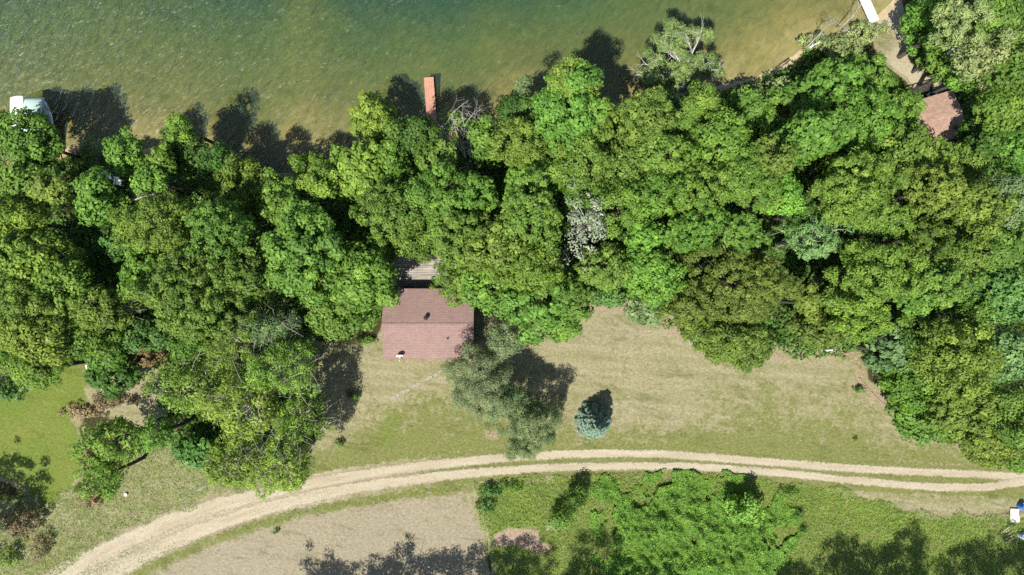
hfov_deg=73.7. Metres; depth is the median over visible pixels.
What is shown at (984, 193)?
leafy tree
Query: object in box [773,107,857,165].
leafy tree
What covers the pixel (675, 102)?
leafy tree
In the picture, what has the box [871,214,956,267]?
leafy tree
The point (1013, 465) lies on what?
leafy tree
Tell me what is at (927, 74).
shrub
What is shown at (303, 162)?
leafy tree
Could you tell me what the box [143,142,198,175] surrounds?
leafy tree
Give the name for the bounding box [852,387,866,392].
shrub
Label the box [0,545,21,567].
shrub
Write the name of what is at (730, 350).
leafy tree
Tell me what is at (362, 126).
leafy tree
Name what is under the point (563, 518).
shrub
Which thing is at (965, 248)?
leafy tree
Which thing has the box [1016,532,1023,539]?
grey barrel
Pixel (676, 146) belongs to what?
leafy tree
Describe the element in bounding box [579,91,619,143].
leafy tree
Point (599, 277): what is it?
leafy tree
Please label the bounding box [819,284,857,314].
leafy tree
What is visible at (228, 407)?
leafy tree
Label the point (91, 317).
leafy tree
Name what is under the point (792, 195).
leafy tree
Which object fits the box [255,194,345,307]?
leafy tree
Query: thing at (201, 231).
leafy tree
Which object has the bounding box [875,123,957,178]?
leafy tree
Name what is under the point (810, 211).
leafy tree
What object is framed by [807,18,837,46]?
dead branch
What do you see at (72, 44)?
lake water
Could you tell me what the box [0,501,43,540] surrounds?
shrub
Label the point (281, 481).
leafy tree
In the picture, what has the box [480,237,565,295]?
leafy tree
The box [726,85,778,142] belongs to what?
leafy tree
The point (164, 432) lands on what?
leafy tree
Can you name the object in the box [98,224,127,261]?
leafy tree
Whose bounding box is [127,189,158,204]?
dead branch
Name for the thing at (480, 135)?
leafy tree
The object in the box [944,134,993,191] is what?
leafy tree
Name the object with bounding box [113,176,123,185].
garden chair
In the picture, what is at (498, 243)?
leafy tree
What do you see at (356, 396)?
shrub
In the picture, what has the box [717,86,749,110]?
leafy tree
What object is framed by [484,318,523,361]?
conifer tree
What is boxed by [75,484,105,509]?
shrub
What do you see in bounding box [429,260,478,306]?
leafy tree
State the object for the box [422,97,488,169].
bare tree
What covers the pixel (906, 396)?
leafy tree
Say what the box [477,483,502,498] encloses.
shrub
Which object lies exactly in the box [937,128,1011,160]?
leafy tree
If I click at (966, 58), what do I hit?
leafy tree
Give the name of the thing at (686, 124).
leafy tree
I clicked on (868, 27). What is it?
shrub
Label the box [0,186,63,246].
leafy tree
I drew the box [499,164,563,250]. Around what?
leafy tree
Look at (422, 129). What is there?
leafy tree
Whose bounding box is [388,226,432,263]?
leafy tree
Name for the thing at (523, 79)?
leafy tree
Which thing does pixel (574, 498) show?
shrub
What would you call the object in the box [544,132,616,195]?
leafy tree
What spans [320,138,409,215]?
leafy tree
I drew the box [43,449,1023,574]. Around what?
dirt track
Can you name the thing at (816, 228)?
leafy tree
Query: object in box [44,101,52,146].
motor boat
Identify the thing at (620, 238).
leafy tree
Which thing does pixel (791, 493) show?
shrub
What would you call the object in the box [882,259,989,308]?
leafy tree
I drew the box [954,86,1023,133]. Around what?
leafy tree
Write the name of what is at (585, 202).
leafy tree
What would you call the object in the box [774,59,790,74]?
dead branch
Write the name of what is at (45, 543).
shrub
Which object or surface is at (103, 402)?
shrub
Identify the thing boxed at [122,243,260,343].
leafy tree
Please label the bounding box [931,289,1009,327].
leafy tree
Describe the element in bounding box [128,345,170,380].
leafy tree
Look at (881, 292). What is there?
leafy tree
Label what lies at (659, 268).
leafy tree
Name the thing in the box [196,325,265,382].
leafy tree
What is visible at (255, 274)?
leafy tree
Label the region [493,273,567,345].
leafy tree
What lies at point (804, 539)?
meadow grass
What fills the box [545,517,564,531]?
shrub
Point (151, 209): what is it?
leafy tree
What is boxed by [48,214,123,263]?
leafy tree
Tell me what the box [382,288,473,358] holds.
cabin
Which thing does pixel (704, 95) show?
leafy tree
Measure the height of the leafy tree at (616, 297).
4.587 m
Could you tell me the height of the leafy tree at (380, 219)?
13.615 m
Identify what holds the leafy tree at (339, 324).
on the ground at (300, 78)
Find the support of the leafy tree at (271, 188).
on the ground at (300, 78)
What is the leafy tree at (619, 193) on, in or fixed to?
on the ground at (300, 78)
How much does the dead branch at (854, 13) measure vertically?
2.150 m
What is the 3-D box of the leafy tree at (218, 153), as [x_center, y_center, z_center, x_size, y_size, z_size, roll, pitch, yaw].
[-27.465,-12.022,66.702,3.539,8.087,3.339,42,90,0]
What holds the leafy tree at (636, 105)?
on the ground at (300, 78)
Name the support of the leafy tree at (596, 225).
on the ground at (300, 78)
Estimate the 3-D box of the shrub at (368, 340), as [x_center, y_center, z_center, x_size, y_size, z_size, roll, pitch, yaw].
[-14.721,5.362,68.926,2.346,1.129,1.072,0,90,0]
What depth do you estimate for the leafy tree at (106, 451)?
61.66 m
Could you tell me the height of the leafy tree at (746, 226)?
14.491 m
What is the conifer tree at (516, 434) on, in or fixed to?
on the ground at (300, 78)
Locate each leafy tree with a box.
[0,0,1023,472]
[0,106,81,167]
[0,108,53,149]
[0,158,55,209]
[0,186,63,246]
[0,227,89,282]
[0,274,97,327]
[0,290,106,366]
[0,335,57,367]
[0,345,85,391]
[0,372,50,402]
[20,246,125,318]
[26,171,113,204]
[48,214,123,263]
[54,284,144,330]
[64,321,126,361]
[65,412,173,466]
[69,165,131,227]
[71,255,123,290]
[72,455,146,501]
[83,353,144,401]
[84,341,135,369]
[95,289,154,332]
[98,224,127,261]
[102,125,150,178]
[107,193,167,222]
[107,193,217,255]
[116,235,201,296]
[121,317,178,353]
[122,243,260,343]
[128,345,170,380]
[129,162,199,195]
[135,354,232,414]
[135,412,194,452]
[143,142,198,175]
[147,326,216,360]
[158,117,208,178]
[163,111,219,145]
[170,429,217,469]
[181,427,277,492]
[183,196,262,267]
[190,360,289,447]
[191,166,235,195]
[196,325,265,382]
[197,140,240,173]
[205,243,269,309]
[207,153,275,225]
[235,299,306,355]
[238,333,323,415]
[243,407,323,501]
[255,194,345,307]
[256,167,304,215]
[260,188,308,225]
[262,384,337,455]
[287,150,327,180]
[294,163,348,199]
[304,290,377,341]
[315,240,400,314]
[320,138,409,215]
[322,199,359,240]
[348,89,397,150]
[348,178,431,246]
[350,231,398,271]
[373,137,412,184]
[382,113,441,158]
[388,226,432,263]
[399,157,466,218]
[414,138,458,175]
[424,204,462,246]
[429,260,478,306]
[431,204,490,269]
[437,109,468,139]
[451,170,499,214]
[458,266,516,319]
[462,214,531,274]
[465,113,504,165]
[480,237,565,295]
[486,115,549,170]
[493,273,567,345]
[495,90,535,134]
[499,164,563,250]
[502,163,535,206]
[511,73,533,97]
[520,58,611,158]
[525,158,565,197]
[536,268,594,321]
[541,312,582,343]
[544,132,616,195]
[547,52,603,113]
[550,240,572,270]
[561,164,612,216]
[563,177,608,272]
[573,241,632,293]
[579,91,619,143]
[587,285,628,309]
[590,174,652,239]
[599,227,633,261]
[600,138,645,187]
[613,84,682,148]
[621,169,689,220]
[622,244,688,309]
[623,295,663,328]
[624,219,666,253]
[628,130,701,178]
[654,290,715,337]
[655,90,689,132]
[658,160,733,218]
[662,198,729,257]
[668,105,703,141]
[671,239,804,328]
[673,79,727,131]
[677,310,773,373]
[684,106,752,175]
[705,210,772,257]
[707,140,784,215]
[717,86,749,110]
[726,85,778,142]
[737,166,805,215]
[740,132,798,191]
[750,75,791,103]
[755,215,855,261]
[761,82,813,136]
[768,120,802,165]
[769,190,821,225]
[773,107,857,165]
[774,283,824,323]
[782,57,872,111]
[787,310,847,349]
[807,150,909,231]
[814,238,929,315]
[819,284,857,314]
[822,301,912,344]
[827,201,916,238]
[834,84,907,156]
[852,319,914,373]
[856,51,898,105]
[859,273,944,318]
[870,362,938,414]
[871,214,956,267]
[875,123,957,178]
[878,314,947,361]
[882,88,926,141]
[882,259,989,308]
[885,399,943,446]
[888,156,975,220]
[896,0,997,58]
[899,0,948,56]
[900,232,996,282]
[903,318,1005,407]
[910,176,1019,238]
[911,31,966,82]
[915,25,1019,90]
[915,43,946,71]
[916,384,1004,451]
[925,65,989,96]
[928,221,1023,272]
[928,417,958,444]
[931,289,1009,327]
[934,174,1023,230]
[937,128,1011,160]
[938,41,1023,93]
[942,265,1023,323]
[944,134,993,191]
[945,421,1023,469]
[946,114,984,144]
[948,324,1023,383]
[950,385,1023,450]
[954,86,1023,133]
[967,0,1023,49]
[981,128,1023,175]
[1003,454,1023,474]
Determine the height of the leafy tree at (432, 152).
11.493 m
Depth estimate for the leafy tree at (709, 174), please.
56.59 m
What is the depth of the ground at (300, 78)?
69.36 m
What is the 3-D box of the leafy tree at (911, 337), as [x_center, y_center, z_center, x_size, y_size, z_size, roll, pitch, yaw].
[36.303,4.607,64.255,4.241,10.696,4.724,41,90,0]
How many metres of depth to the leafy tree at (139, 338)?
61.89 m
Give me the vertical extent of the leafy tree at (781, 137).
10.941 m
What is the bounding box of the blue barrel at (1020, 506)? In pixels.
[1016,503,1023,509]
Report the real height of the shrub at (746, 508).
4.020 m
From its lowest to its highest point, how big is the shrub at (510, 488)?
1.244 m
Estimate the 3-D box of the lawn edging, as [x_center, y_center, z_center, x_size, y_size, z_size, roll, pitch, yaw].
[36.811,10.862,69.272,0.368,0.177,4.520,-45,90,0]
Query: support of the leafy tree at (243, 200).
on the ground at (300, 78)
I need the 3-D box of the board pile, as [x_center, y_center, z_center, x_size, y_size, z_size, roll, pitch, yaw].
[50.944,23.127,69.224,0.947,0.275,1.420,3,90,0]
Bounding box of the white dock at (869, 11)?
[859,0,878,23]
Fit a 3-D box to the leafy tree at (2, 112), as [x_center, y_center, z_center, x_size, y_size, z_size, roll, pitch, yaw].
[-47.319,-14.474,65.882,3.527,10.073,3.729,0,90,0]
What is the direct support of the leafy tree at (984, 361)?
on the ground at (300, 78)
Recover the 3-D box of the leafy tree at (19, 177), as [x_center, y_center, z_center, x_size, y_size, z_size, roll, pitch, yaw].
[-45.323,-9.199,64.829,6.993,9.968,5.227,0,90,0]
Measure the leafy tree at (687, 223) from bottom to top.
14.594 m
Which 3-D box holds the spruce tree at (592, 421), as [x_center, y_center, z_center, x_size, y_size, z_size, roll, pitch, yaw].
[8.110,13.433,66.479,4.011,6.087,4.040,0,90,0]
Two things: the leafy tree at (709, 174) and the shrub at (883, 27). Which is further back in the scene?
the shrub at (883, 27)
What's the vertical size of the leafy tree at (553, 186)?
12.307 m
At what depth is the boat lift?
67.78 m
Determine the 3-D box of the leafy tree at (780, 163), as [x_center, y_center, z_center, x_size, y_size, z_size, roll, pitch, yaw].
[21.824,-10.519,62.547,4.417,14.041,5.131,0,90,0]
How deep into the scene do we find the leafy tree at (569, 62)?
56.33 m
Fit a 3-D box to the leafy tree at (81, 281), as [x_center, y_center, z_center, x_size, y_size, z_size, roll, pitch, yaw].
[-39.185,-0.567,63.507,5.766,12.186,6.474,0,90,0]
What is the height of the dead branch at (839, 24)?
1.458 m
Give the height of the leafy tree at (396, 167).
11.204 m
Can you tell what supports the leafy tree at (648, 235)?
on the ground at (300, 78)
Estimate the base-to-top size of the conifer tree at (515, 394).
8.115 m
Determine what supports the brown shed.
on the ground at (300, 78)
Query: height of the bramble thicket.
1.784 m
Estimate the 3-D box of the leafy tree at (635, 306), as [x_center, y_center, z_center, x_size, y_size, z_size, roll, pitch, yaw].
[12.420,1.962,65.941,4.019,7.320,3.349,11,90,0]
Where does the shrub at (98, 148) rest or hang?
on the ground at (300, 78)
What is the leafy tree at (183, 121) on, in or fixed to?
on the ground at (300, 78)
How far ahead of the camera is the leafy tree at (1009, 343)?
59.20 m
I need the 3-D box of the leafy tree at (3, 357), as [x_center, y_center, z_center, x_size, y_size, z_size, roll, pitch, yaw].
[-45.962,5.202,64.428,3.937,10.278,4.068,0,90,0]
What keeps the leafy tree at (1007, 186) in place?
on the ground at (300, 78)
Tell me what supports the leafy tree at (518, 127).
on the ground at (300, 78)
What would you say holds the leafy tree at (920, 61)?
on the ground at (300, 78)
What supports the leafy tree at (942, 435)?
on the ground at (300, 78)
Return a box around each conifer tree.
[438,339,512,421]
[476,380,538,424]
[483,391,565,461]
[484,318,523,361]
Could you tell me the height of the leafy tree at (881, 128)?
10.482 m
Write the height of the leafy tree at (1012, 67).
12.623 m
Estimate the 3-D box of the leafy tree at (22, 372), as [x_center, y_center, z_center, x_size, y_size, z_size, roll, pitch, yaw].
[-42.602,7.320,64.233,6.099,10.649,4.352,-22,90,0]
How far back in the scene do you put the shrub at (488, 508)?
68.53 m
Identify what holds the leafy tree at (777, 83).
on the ground at (300, 78)
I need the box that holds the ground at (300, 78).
[0,0,1023,574]
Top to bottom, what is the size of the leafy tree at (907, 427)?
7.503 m
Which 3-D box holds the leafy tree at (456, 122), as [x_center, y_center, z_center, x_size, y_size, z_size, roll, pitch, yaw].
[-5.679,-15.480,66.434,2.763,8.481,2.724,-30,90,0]
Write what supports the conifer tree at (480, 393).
on the ground at (300, 78)
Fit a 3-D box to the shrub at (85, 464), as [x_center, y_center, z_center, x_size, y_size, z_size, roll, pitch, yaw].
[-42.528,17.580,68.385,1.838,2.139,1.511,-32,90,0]
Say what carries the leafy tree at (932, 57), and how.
on the ground at (300, 78)
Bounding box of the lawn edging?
[859,378,889,407]
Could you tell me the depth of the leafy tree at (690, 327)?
59.52 m
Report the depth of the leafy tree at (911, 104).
63.45 m
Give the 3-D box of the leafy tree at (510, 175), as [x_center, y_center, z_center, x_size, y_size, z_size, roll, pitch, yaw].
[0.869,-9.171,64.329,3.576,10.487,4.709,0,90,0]
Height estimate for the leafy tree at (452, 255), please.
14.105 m
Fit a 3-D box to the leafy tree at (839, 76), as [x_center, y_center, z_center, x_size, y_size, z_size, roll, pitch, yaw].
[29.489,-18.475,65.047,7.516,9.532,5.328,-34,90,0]
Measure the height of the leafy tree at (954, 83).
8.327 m
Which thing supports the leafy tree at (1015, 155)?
on the ground at (300, 78)
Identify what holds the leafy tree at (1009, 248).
on the ground at (300, 78)
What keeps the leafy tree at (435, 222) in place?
on the ground at (300, 78)
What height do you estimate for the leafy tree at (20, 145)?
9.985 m
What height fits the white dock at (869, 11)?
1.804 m
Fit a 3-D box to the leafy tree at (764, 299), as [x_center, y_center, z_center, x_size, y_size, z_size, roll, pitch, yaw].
[19.339,-0.430,61.984,11.536,15.230,8.192,0,90,0]
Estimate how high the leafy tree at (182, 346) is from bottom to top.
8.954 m
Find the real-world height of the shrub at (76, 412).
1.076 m
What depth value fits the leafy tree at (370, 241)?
62.09 m
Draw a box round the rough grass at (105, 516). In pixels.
[0,443,314,574]
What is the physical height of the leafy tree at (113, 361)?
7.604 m
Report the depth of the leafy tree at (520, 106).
60.67 m
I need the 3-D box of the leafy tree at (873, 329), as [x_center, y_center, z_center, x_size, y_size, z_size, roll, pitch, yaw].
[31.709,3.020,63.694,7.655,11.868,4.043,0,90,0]
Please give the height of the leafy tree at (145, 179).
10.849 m
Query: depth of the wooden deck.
68.58 m
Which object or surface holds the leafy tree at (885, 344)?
on the ground at (300, 78)
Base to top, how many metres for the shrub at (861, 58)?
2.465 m
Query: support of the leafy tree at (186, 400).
on the ground at (300, 78)
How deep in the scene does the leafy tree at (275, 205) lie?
58.80 m
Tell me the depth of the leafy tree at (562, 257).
60.15 m
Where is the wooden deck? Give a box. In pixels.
[392,255,446,287]
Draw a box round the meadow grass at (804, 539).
[473,472,1023,574]
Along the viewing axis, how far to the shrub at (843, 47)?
68.64 m
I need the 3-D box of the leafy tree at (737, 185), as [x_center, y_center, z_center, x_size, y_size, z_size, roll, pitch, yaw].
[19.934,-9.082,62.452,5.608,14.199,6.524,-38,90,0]
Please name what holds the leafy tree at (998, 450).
on the ground at (300, 78)
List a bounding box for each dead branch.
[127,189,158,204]
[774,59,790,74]
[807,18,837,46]
[824,16,848,32]
[839,0,863,28]
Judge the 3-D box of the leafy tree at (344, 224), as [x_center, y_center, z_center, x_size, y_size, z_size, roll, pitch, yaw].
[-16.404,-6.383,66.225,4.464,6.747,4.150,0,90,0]
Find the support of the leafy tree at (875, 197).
on the ground at (300, 78)
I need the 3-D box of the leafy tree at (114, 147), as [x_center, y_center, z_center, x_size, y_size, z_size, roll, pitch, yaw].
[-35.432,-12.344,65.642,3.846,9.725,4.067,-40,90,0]
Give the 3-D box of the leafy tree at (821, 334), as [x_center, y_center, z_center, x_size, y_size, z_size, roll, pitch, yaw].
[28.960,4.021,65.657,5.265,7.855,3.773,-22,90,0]
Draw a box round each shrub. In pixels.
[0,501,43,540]
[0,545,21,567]
[29,534,51,564]
[57,400,107,420]
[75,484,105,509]
[77,134,107,160]
[77,456,93,470]
[91,393,135,410]
[333,438,343,448]
[345,389,355,398]
[352,393,359,400]
[355,336,376,345]
[474,496,496,516]
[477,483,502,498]
[497,481,523,493]
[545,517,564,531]
[546,503,574,533]
[565,481,589,508]
[722,491,766,526]
[776,487,800,497]
[793,509,804,518]
[797,31,836,51]
[799,526,809,536]
[801,49,820,60]
[818,33,863,59]
[840,50,870,65]
[842,20,881,45]
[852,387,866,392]
[880,21,890,32]
[924,70,936,77]
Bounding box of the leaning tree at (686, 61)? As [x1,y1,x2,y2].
[627,16,727,93]
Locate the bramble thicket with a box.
[582,470,804,574]
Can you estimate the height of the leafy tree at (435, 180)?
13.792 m
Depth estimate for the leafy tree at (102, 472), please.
61.98 m
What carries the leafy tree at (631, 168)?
on the ground at (300, 78)
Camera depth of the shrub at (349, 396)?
68.66 m
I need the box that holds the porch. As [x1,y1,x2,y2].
[898,81,937,104]
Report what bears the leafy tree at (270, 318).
on the ground at (300, 78)
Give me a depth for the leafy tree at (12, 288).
57.45 m
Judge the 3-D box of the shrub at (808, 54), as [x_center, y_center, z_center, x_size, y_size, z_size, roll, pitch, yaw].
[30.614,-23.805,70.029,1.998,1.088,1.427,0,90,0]
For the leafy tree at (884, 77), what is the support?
on the ground at (300, 78)
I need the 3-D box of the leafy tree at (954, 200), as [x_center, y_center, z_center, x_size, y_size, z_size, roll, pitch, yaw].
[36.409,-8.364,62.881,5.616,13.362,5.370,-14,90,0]
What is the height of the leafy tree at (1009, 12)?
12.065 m
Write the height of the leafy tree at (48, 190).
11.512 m
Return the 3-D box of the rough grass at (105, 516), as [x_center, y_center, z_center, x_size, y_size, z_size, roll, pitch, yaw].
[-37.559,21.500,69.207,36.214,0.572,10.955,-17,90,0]
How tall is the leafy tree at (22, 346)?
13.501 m
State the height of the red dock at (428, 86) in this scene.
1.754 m
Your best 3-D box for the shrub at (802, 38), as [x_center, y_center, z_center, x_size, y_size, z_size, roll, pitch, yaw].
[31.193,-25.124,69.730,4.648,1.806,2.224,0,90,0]
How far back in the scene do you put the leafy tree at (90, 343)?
60.24 m
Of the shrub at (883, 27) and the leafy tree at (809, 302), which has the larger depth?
the shrub at (883, 27)
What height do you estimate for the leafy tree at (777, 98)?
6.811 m
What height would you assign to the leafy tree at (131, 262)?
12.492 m
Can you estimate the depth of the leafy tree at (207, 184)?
63.84 m
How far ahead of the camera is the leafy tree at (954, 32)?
59.68 m
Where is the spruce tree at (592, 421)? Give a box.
[573,401,611,439]
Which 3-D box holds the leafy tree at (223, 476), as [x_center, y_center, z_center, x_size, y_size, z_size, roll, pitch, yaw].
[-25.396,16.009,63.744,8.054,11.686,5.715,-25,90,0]
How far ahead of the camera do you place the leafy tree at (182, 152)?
63.10 m
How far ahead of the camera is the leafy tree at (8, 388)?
63.36 m
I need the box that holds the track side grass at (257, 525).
[78,480,471,574]
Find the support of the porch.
on the ground at (300, 78)
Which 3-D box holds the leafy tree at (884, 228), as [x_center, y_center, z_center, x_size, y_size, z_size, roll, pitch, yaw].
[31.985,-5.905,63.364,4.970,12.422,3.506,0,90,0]
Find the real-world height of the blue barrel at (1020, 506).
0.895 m
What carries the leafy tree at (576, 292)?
on the ground at (300, 78)
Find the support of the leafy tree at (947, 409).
on the ground at (300, 78)
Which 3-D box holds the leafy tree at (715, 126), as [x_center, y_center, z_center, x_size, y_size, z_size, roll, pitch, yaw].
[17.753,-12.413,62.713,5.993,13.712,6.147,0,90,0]
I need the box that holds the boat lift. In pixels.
[10,96,62,138]
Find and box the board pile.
[1009,508,1019,522]
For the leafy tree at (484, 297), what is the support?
on the ground at (300, 78)
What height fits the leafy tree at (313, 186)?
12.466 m
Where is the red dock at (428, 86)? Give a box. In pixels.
[423,77,436,130]
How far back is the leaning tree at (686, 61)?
65.36 m
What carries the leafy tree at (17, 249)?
on the ground at (300, 78)
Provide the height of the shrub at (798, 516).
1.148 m
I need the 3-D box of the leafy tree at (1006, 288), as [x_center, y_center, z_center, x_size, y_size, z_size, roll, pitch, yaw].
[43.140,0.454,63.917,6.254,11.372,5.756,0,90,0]
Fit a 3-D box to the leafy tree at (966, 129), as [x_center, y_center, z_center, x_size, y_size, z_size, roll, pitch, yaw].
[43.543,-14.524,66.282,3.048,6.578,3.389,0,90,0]
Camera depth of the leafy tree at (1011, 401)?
59.34 m
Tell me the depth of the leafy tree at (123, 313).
59.18 m
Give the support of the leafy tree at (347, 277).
on the ground at (300, 78)
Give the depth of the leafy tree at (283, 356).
58.79 m
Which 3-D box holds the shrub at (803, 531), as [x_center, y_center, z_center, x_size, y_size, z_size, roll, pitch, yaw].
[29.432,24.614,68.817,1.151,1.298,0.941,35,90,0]
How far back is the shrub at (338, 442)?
68.75 m
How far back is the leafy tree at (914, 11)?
66.17 m
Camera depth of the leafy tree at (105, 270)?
65.34 m
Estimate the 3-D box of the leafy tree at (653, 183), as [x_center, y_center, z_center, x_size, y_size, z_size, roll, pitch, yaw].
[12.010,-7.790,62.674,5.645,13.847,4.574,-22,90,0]
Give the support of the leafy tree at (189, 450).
on the ground at (300, 78)
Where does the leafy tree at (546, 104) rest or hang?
on the ground at (300, 78)
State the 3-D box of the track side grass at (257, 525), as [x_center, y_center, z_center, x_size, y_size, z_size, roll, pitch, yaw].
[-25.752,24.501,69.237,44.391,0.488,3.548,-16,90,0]
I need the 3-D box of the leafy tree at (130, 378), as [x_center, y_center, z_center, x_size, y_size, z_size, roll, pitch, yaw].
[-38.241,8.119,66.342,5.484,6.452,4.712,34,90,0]
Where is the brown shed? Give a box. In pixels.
[905,91,963,146]
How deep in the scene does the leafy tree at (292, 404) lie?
61.54 m
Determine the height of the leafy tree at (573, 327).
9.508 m
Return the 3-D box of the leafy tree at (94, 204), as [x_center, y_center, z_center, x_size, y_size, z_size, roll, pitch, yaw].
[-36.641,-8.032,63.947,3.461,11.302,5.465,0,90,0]
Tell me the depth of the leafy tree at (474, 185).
57.97 m
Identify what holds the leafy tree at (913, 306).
on the ground at (300, 78)
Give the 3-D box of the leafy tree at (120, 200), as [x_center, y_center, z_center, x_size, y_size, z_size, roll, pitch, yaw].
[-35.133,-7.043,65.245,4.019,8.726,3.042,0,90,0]

